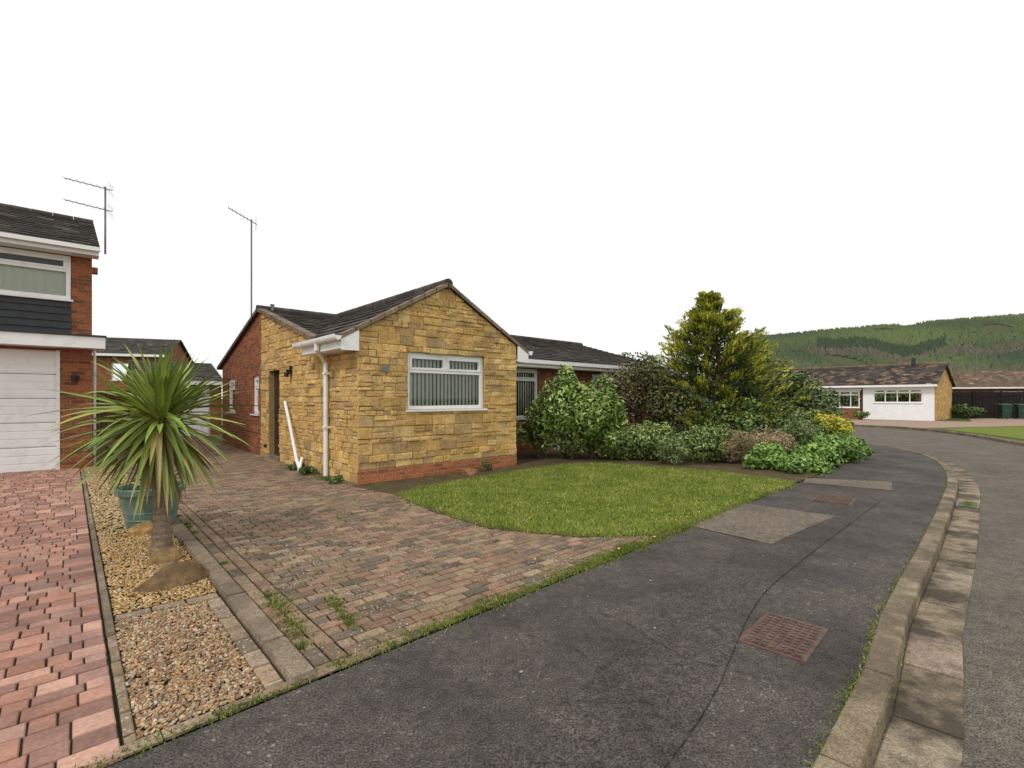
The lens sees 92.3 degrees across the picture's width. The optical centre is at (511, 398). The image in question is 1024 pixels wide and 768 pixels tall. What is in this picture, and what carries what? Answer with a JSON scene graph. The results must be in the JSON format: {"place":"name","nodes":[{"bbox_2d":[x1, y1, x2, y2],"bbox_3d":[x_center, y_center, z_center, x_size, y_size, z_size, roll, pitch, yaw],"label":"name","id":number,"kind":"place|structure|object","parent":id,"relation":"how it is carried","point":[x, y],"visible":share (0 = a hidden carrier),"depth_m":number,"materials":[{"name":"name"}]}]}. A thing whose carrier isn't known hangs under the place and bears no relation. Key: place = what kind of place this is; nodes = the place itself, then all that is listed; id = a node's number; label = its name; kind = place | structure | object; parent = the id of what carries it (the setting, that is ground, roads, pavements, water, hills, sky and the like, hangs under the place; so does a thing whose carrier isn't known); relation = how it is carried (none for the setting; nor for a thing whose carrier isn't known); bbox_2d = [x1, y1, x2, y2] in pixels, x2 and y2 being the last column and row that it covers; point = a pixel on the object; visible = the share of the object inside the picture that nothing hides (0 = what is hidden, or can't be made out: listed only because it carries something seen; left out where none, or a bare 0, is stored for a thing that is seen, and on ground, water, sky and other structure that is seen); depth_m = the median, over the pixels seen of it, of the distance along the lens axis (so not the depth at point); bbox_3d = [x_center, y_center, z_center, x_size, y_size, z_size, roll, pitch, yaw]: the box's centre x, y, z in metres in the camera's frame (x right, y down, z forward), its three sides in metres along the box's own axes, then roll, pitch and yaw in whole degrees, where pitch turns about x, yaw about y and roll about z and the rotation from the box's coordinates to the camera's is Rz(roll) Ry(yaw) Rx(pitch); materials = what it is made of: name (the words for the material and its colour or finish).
{"place":"outdoors","nodes":[
{"label":"outdoors","id":0,"kind":"place"},
{"bbox_2d":[107,435,683,701],"bbox_3d":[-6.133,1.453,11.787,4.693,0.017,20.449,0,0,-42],"label":"block paved driveway","id":1,"kind":"structure","parent":0,"point":[243,471],"depth_m":4.69,"materials":[{"name":"brown brick"}]},
{"bbox_2d":[285,461,342,483],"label":"ivy plant","id":2,"kind":"object","parent":1,"relation":"on","point":[310,469],"visible":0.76,"depth_m":9.32,"materials":[{"name":"green plant"}]},
{"bbox_2d":[176,468,528,650],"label":"weeds","id":3,"kind":"object","parent":1,"relation":"on","point":[298,646],"depth_m":5.33,"materials":[{"name":"green plant"}]},
{"bbox_2d":[80,418,891,762],"bbox_3d":[-24.319,1.540,19.350,71.363,0.120,65.300,0,0,0],"label":"garden plot","id":4,"kind":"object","parent":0,"point":[264,702],"depth_m":3.10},
{"bbox_2d":[0,246,91,468],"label":"brick walls","id":5,"kind":"structure","parent":4,"relation":"on","point":[74,361],"depth_m":10.29,"materials":[{"name":"red brick"}]},
{"bbox_2d":[0,348,59,472],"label":"garage door","id":6,"kind":"structure","parent":5,"relation":"attached to","point":[29,379],"depth_m":9.84,"materials":[{"name":"white plastic"}]},
{"bbox_2d":[0,295,70,332],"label":"dark cladding","id":7,"kind":"structure","parent":5,"relation":"attached to","point":[29,314],"depth_m":9.85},
{"bbox_2d":[0,246,72,301],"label":"window frame","id":8,"kind":"object","parent":5,"relation":"attached to","point":[66,266],"visible":1,"depth_m":9.89,"materials":[{"name":"white plastic"}]},
{"bbox_2d":[0,264,65,295],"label":"window net curtain","id":9,"kind":"object","parent":8,"relation":"attached to","point":[22,279],"depth_m":9.91,"materials":[{"name":"white fabric"}]},
{"bbox_2d":[0,203,99,265],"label":"tiled roof","id":10,"kind":"structure","parent":5,"relation":"on","point":[24,221],"depth_m":11.28,"materials":[{"name":"tile"}]},
{"bbox_2d":[0,232,106,349],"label":"fascias and canopy","id":11,"kind":"object","parent":5,"relation":"attached to","point":[9,337],"visible":1,"depth_m":9.72,"materials":[{"name":"white plastic"}]},
{"bbox_2d":[71,267,97,464],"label":"wall fittings","id":12,"kind":"object","parent":5,"relation":"attached to","point":[74,378],"depth_m":10.74,"materials":[{"name":"white plastic"}]},
{"bbox_2d":[64,177,113,253],"bbox_3d":[-10.873,-4.675,12.624,0.993,1.850,0.400,0,0,-21],"label":"tv aerial","id":13,"kind":"object","parent":5,"relation":"attached to","point":[105,189],"visible":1,"depth_m":12.73,"materials":[{"name":"metal"}]},
{"bbox_2d":[0,468,121,767],"bbox_3d":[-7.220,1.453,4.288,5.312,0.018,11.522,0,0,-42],"label":"red block driveway","id":14,"kind":"structure","parent":4,"relation":"on","point":[47,741],"depth_m":3.04,"materials":[{"name":"red brick"}]},
{"bbox_2d":[92,390,136,438],"bbox_3d":[-15.335,0.545,16.674,4.279,1.810,0.130,0,0,-42],"label":"timber fence","id":15,"kind":"object","parent":4,"relation":"on","point":[102,424],"visible":0.16,"depth_m":17.49,"materials":[{"name":"brown wood"}]},
{"bbox_2d":[92,344,189,415],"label":"brick walls","id":16,"kind":"structure","parent":4,"relation":"on","point":[104,372],"depth_m":30.69,"materials":[{"name":"red brick"}]},
{"bbox_2d":[110,363,128,380],"bbox_3d":[-24.107,-1.680,31.074,2.088,1.148,0.173,0,0,-20],"label":"bedroom window frame","id":17,"kind":"object","parent":16,"relation":"attached to","point":[112,373],"visible":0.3,"depth_m":30.79,"materials":[{"name":"white plastic"}]},
{"bbox_2d":[92,337,193,362],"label":"tiled roof","id":18,"kind":"structure","parent":16,"relation":"on","point":[117,347],"depth_m":32.18,"materials":[{"name":"tile"}]},
{"bbox_2d":[124,360,222,435],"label":"detached garage","id":19,"kind":"structure","parent":4,"relation":"on","point":[207,370],"depth_m":19.93,"materials":[{"name":"white brick"}]},
{"bbox_2d":[83,465,285,744],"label":"gravel","id":20,"kind":"structure","parent":4,"relation":"on","point":[134,632],"depth_m":2.93,"materials":[{"name":"beige gravel"}]},
{"bbox_2d":[126,521,152,536],"bbox_3d":[-3.956,1.402,5.285,0.216,0.164,0.279,0,0,23],"label":"garden rock","id":21,"kind":"object","parent":20,"relation":"on","point":[143,528],"visible":0.52,"depth_m":5.21,"materials":[{"name":"beige stone"}]},
{"bbox_2d":[20,337,267,552],"bbox_3d":[-3.421,0.444,4.779,1.886,2.064,1.715,0,0,0],"label":"cordyline tree","id":22,"kind":"object","parent":20,"relation":"on","point":[156,446],"visible":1,"depth_m":4.56,"materials":[{"name":"green plant"}]},
{"bbox_2d":[97,461,202,528],"bbox_3d":[-4.082,0.957,5.602,0.936,0.966,0.995,0,0,0],"label":"plant pot","id":23,"kind":"object","parent":20,"relation":"on","point":[145,514],"visible":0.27,"depth_m":5.33,"materials":[{"name":"ceramic"}]},
{"bbox_2d":[145,546,181,564],"bbox_3d":[-3.082,1.408,4.402,0.228,0.136,0.263,0,0,3],"label":"garden rock","id":24,"kind":"object","parent":20,"relation":"on","point":[171,554],"visible":0.69,"depth_m":4.34,"materials":[{"name":"beige stone"}]},
{"bbox_2d":[155,562,171,573],"bbox_3d":[-2.894,1.423,4.152,0.174,0.089,0.229,0,0,29],"label":"garden rock","id":25,"kind":"object","parent":20,"relation":"on","point":[165,564],"visible":0.25,"depth_m":4.11,"materials":[{"name":"beige stone"}]},
{"bbox_2d":[134,561,209,594],"bbox_3d":[-2.641,1.381,3.843,0.576,0.198,0.286,0,0,-44],"label":"garden rock","id":26,"kind":"object","parent":20,"relation":"on","point":[169,577],"visible":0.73,"depth_m":3.80,"materials":[{"name":"beige stone"}]},
{"bbox_2d":[80,444,316,744],"bbox_3d":[-7.099,1.472,8.729,0.804,0.117,17.301,0,0,-42],"label":"concrete edging","id":27,"kind":"object","parent":4,"relation":"on","point":[290,662],"visible":0.66,"depth_m":3.10,"materials":[{"name":"concrete"}]},
{"bbox_2d":[86,531,677,767],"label":"pavement edge bricks","id":28,"kind":"object","parent":4,"relation":"on","point":[319,674],"visible":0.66,"depth_m":2.36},
{"bbox_2d":[217,278,678,484],"bbox_3d":[-1.473,-0.435,16.165,13.100,3.970,10.403,0,0,-42],"label":"stone bungalow","id":29,"kind":"object","parent":4,"relation":"on","point":[445,376],"visible":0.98,"depth_m":9.82,"materials":[{"name":"stone"}]},
{"bbox_2d":[225,379,234,413],"bbox_3d":[-8.423,-0.080,14.807,0.173,1.048,0.988,0,0,-42],"label":"rear side window frame","id":30,"kind":"structure","parent":29,"relation":"in","point":[231,380],"depth_m":14.98,"materials":[{"name":"white plastic"}]},
{"bbox_2d":[231,383,234,408],"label":"rear side window glass","id":31,"kind":"structure","parent":29,"relation":"in","point":[232,391],"depth_m":14.94,"materials":[{"name":"white glass"}]},
{"bbox_2d":[228,206,256,314],"bbox_3d":[-7.228,-3.438,13.205,0.682,3.275,0.400,0,0,-28],"label":"tv aerial","id":32,"kind":"object","parent":29,"relation":"attached to","point":[251,252],"visible":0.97,"depth_m":13.28,"materials":[{"name":"metal"}]},
{"bbox_2d":[250,376,258,415],"bbox_3d":[-6.684,-0.080,12.875,0.173,1.048,0.688,0,0,-42],"label":"side window frame","id":33,"kind":"structure","parent":29,"relation":"in","point":[256,378],"depth_m":13.05,"materials":[{"name":"white plastic"}]},
{"bbox_2d":[257,380,258,410],"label":"side window glass","id":34,"kind":"structure","parent":29,"relation":"in","point":[257,380],"depth_m":13.00,"materials":[{"name":"white glass"}]},
{"bbox_2d":[268,371,279,460],"bbox_3d":[-5.595,0.406,11.722,0.210,2.148,0.828,0,0,-42],"label":"side door","id":35,"kind":"structure","parent":29,"relation":"in","point":[275,457],"depth_m":11.90,"materials":[{"name":"wood"}]},
{"bbox_2d":[406,352,486,411],"bbox_3d":[-1.253,-0.305,9.526,1.862,1.098,0.173,0,0,-42],"label":"front window frame","id":36,"kind":"structure","parent":29,"relation":"in","point":[445,359],"depth_m":9.53,"materials":[{"name":"white plastic"}]},
{"bbox_2d":[516,368,536,419],"bbox_3d":[0.075,-0.120,12.875,1.788,1.368,0.173,0,0,-42],"label":"lounge window frame","id":37,"kind":"structure","parent":29,"relation":"in","point":[519,370],"depth_m":13.24,"materials":[{"name":"white plastic"}]},
{"bbox_2d":[554,376,566,449],"bbox_3d":[1.374,0.400,14.122,0.700,2.100,0.070,0,0,-42],"label":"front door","id":38,"kind":"structure","parent":29,"relation":"in","point":[554,376],"depth_m":13.96,"materials":[{"name":"white plastic"}]},
{"bbox_2d":[72,456,871,767],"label":"verge grass","id":39,"kind":"structure","parent":4,"relation":"on","point":[597,560],"depth_m":3.41,"materials":[{"name":"green plant"}]},
{"bbox_2d":[353,436,846,536],"bbox_3d":[-1.861,1.444,17.945,15.240,0.001,22.971,0,0,-45],"label":"flower bed","id":40,"kind":"object","parent":4,"relation":"on","point":[526,461],"visible":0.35,"depth_m":10.16,"materials":[{"name":"soil"}]},
{"bbox_2d":[462,468,477,475],"bbox_3d":[-0.768,1.398,9.343,0.342,0.172,0.211,0,0,-39],"label":"garden rock","id":41,"kind":"object","parent":40,"relation":"on","point":[469,471],"visible":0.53,"depth_m":9.27,"materials":[{"name":"stone"}]},
{"bbox_2d":[479,459,491,471],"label":"young rose plant","id":42,"kind":"object","parent":40,"relation":"on","point":[486,465],"visible":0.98,"depth_m":9.78,"materials":[{"name":"green plant"}]},
{"bbox_2d":[515,364,632,459],"bbox_3d":[1.479,0.316,11.800,2.656,2.335,2.098,0,0,36],"label":"rhododendron bush","id":43,"kind":"object","parent":40,"relation":"on","point":[590,417],"visible":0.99,"depth_m":11.51,"materials":[{"name":"green plant"}]},
{"bbox_2d":[591,351,697,446],"bbox_3d":[3.498,0.111,13.145,2.843,2.739,1.980,0,0,0],"label":"dark shrub","id":44,"kind":"object","parent":40,"relation":"on","point":[637,395],"visible":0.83,"depth_m":12.66,"materials":[{"name":"green plant"}]},
{"bbox_2d":[597,420,745,462],"bbox_3d":[3.667,0.999,11.417,3.352,0.984,1.347,0,0,19],"label":"border shrub","id":45,"kind":"object","parent":40,"relation":"on","point":[644,440],"visible":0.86,"depth_m":11.27,"materials":[{"name":"green plant"}]},
{"bbox_2d":[640,290,824,453],"bbox_3d":[5.630,-0.727,13.551,4.760,4.494,4.465,0,0,0],"label":"golden conifer tree","id":46,"kind":"object","parent":40,"relation":"on","point":[740,350],"visible":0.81,"depth_m":12.72,"materials":[{"name":"green plant"}]},
{"bbox_2d":[654,411,826,464],"bbox_3d":[5.484,0.881,11.226,4.777,1.208,1.196,0,0,-20],"label":"feathery shrub","id":47,"kind":"object","parent":40,"relation":"on","point":[798,431],"visible":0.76,"depth_m":11.18,"materials":[{"name":"green plant"}]},
{"bbox_2d":[714,426,797,463],"bbox_3d":[5.410,1.049,10.911,1.916,0.881,1.158,0,0,19],"label":"heather bush","id":48,"kind":"object","parent":40,"relation":"on","point":[777,437],"visible":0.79,"depth_m":10.82,"materials":[{"name":"brown plant"}]},
{"bbox_2d":[696,396,832,456],"bbox_3d":[6.449,0.711,12.681,3.975,1.557,1.953,0,0,-20],"label":"pyracantha shrub","id":49,"kind":"object","parent":40,"relation":"on","point":[738,423],"visible":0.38,"depth_m":12.14,"materials":[{"name":"green plant"}]},
{"bbox_2d":[725,353,842,439],"bbox_3d":[8.454,0.024,14.661,4.416,2.920,2.698,0,0,-33],"label":"laurel shrub","id":50,"kind":"object","parent":40,"relation":"on","point":[823,404],"visible":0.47,"depth_m":13.88,"materials":[{"name":"green plant"}]},
{"bbox_2d":[742,432,874,472],"bbox_3d":[7.124,1.119,11.102,5.161,0.737,1.454,0,0,-37],"label":"ground cover plant","id":51,"kind":"object","parent":40,"relation":"on","point":[816,455],"visible":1,"depth_m":10.10,"materials":[{"name":"green plant"}]},
{"bbox_2d":[812,413,854,439],"bbox_3d":[8.466,0.918,12.975,1.092,1.122,1.902,0,0,27],"label":"yellow euphorbia","id":52,"kind":"object","parent":40,"relation":"on","point":[834,424],"visible":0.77,"depth_m":12.34,"materials":[{"name":"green plant"}]},
{"bbox_2d":[0,0,1023,398],"label":"sky","id":53,"kind":"structure","parent":0,"point":[580,171],"materials":[{"name":"white"}]},
{"bbox_2d":[107,444,946,767],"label":"pavement","id":54,"kind":"structure","parent":0,"point":[461,696],"depth_m":2.61,"materials":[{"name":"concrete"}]},
{"bbox_2d":[619,352,684,390],"bbox_3d":[5.858,-0.415,23.494,5.179,3.789,3.034,0,0,43],"label":"bungalow","id":55,"kind":"object","parent":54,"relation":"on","point":[625,354],"visible":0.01,"depth_m":24.01,"materials":[{"name":"brown tile"}]},
{"bbox_2d":[477,486,899,767],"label":"resurfaced trench","id":56,"kind":"object","parent":54,"relation":"on","point":[639,700],"visible":0.99,"depth_m":2.60,"materials":[{"name":"asphalt"}]},
{"bbox_2d":[528,493,923,767],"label":"pavement cracks","id":57,"kind":"object","parent":54,"relation":"on","point":[732,652],"visible":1,"depth_m":2.86,"materials":[{"name":"black asphalt"}]},
{"bbox_2d":[692,503,832,543],"bbox_3d":[2.937,1.443,5.874,1.839,0.001,1.053,0,0,-40],"label":"pavement patch","id":58,"kind":"object","parent":54,"relation":"on","point":[766,524],"visible":1,"depth_m":5.73,"materials":[{"name":"concrete"}]},
{"bbox_2d":[737,612,828,662],"bbox_3d":[1.670,1.443,3.015,0.363,0.021,0.553,0,0,44],"label":"drain cover","id":59,"kind":"object","parent":54,"relation":"on","point":[795,639],"visible":1,"depth_m":2.98,"materials":[{"name":"metal"}]},
{"bbox_2d":[811,494,856,505],"bbox_3d":[4.620,1.443,7.050,0.473,0.021,0.653,0,0,41],"label":"drain cover","id":60,"kind":"object","parent":54,"relation":"on","point":[833,499],"visible":1,"depth_m":7.00,"materials":[{"name":"metal"}]},
{"bbox_2d":[803,478,891,489],"bbox_3d":[5.800,1.443,8.500,1.253,0.001,1.000,0,0,35],"label":"pavement patch","id":61,"kind":"object","parent":54,"relation":"on","point":[885,485],"visible":1,"depth_m":8.36,"materials":[{"name":"concrete"}]},
{"bbox_2d":[790,447,958,767],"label":"kerb weeds","id":62,"kind":"object","parent":54,"relation":"on","point":[861,668],"visible":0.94,"depth_m":2.70,"materials":[{"name":"green plant"}]},
{"bbox_2d":[394,462,795,537],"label":"lawn","id":63,"kind":"structure","parent":0,"point":[565,514],"depth_m":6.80,"materials":[{"name":"green plant"}]},
{"bbox_2d":[221,415,1023,767],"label":"road","id":64,"kind":"structure","parent":0,"point":[993,653],"depth_m":3.80,"materials":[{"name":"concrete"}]},
{"bbox_2d":[221,414,1023,445],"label":"kerb","id":65,"kind":"structure","parent":64,"relation":"on","point":[967,434],"depth_m":21.53,"materials":[{"name":"concrete"}]},
{"bbox_2d":[873,457,979,767],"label":"gutter channel","id":66,"kind":"object","parent":64,"relation":"on","point":[930,695],"visible":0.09,"depth_m":2.85,"materials":[{"name":"concrete"}]},
{"bbox_2d":[956,502,978,508],"bbox_3d":[6.580,1.536,7.100,0.240,0.011,0.360,0,0,44],"label":"gully grate","id":67,"kind":"object","parent":66,"relation":"on","point":[964,504],"visible":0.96,"depth_m":7.05,"materials":[{"name":"metal"}]},
{"bbox_2d":[955,500,982,508],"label":"gully moss","id":68,"kind":"object","parent":66,"relation":"on","point":[968,502],"visible":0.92,"depth_m":7.15,"materials":[{"name":"green plant"}]},
{"bbox_2d":[221,403,1023,441],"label":"opposite plot","id":69,"kind":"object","parent":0,"point":[969,420],"visible":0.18,"depth_m":24.83,"materials":[{"name":"green plant"}]},
{"bbox_2d":[740,390,918,407],"bbox_3d":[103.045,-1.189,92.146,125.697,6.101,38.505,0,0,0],"label":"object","id":70,"kind":"object","parent":69,"relation":"on","point":[879,397],"visible":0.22,"depth_m":82.20,"materials":[{"name":"white plastic"}]},
{"bbox_2d":[763,358,955,420],"bbox_3d":[26.256,-0.675,38.173,6.995,4.450,11.400,0,0,-41],"label":"white bungalow","id":71,"kind":"object","parent":69,"relation":"on","point":[934,382],"visible":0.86,"depth_m":34.42,"materials":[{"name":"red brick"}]},
{"bbox_2d":[821,390,859,407],"bbox_3d":[24.160,0.045,36.216,0.123,1.298,2.538,0,0,-41],"label":"bay window frame","id":72,"kind":"structure","parent":71,"relation":"in","point":[850,391],"depth_m":35.71,"materials":[{"name":"white plastic"}]},
{"bbox_2d":[873,389,922,403],"bbox_3d":[26.253,-0.175,33.500,0.173,0.998,2.788,0,0,-41],"label":"kitchen window frame","id":73,"kind":"structure","parent":71,"relation":"in","point":[885,390],"depth_m":33.50,"materials":[{"name":"white plastic"}]},
{"bbox_2d":[951,404,986,418],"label":"garden shrub","id":74,"kind":"object","parent":69,"relation":"on","point":[963,411],"visible":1,"depth_m":35.30,"materials":[{"name":"green plant"}]},
{"bbox_2d":[919,370,1023,414],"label":"brown roof bungalow","id":75,"kind":"object","parent":69,"relation":"on","point":[991,381],"visible":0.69,"depth_m":44.92,"materials":[{"name":"red brick"}]},
{"bbox_2d":[970,349,978,375],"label":"tv aerial","id":76,"kind":"object","parent":75,"relation":"on","point":[976,360],"visible":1,"depth_m":46.01,"materials":[{"name":"metal"}]},
{"bbox_2d":[951,391,1023,417],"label":"timber fence","id":77,"kind":"object","parent":69,"relation":"on","point":[969,399],"visible":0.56,"depth_m":36.54,"materials":[{"name":"brown wood"}]},
{"bbox_2d":[708,319,1022,377],"bbox_3d":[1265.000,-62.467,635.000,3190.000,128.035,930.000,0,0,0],"label":"hill","id":78,"kind":"structure","parent":0,"point":[1002,329],"depth_m":479.88,"materials":[{"name":"green plant"}]},
{"bbox_2d":[688,313,1023,402],"bbox_3d":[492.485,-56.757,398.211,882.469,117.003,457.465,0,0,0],"label":"hillside forest","id":79,"kind":"object","parent":78,"relation":"on","point":[848,341],"visible":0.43,"depth_m":464.78,"materials":[{"name":"green plant"}]},
{"bbox_2d":[843,418,1023,427],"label":"driveway","id":80,"kind":"structure","parent":0,"point":[985,422],"depth_m":28.71,"materials":[{"name":"beige concrete"}]},
{"bbox_2d":[833,409,870,419],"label":"garden shrub","id":81,"kind":"object","parent":80,"relation":"on","point":[859,414],"visible":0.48,"depth_m":33.81,"materials":[{"name":"green plant"}]},
{"bbox_2d":[997,404,1012,418],"bbox_3d":[35.314,0.905,35.232,0.616,1.089,0.786,0,0,23],"label":"wheelie bin","id":82,"kind":"object","parent":80,"relation":"on","point":[1004,410],"visible":1,"depth_m":34.98,"materials":[{"name":"green plastic"}]},
{"bbox_2d":[1014,404,1023,418],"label":"wheelie bin","id":83,"kind":"object","parent":80,"relation":"on","point":[1019,410],"visible":1,"depth_m":34.85,"materials":[{"name":"green plastic"}]},
{"bbox_2d":[945,426,1023,438],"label":"lawn","id":84,"kind":"structure","parent":0,"point":[1015,432],"depth_m":22.24,"materials":[{"name":"green plant"}]},
{"label":"ground","id":85,"kind":"structure","parent":0,"visible":0},
{"bbox_2d":[812,443,957,767],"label":"kerb","id":86,"kind":"structure","parent":85,"relation":"on","point":[854,746],"depth_m":2.68,"materials":[{"name":"concrete"}]}
]}

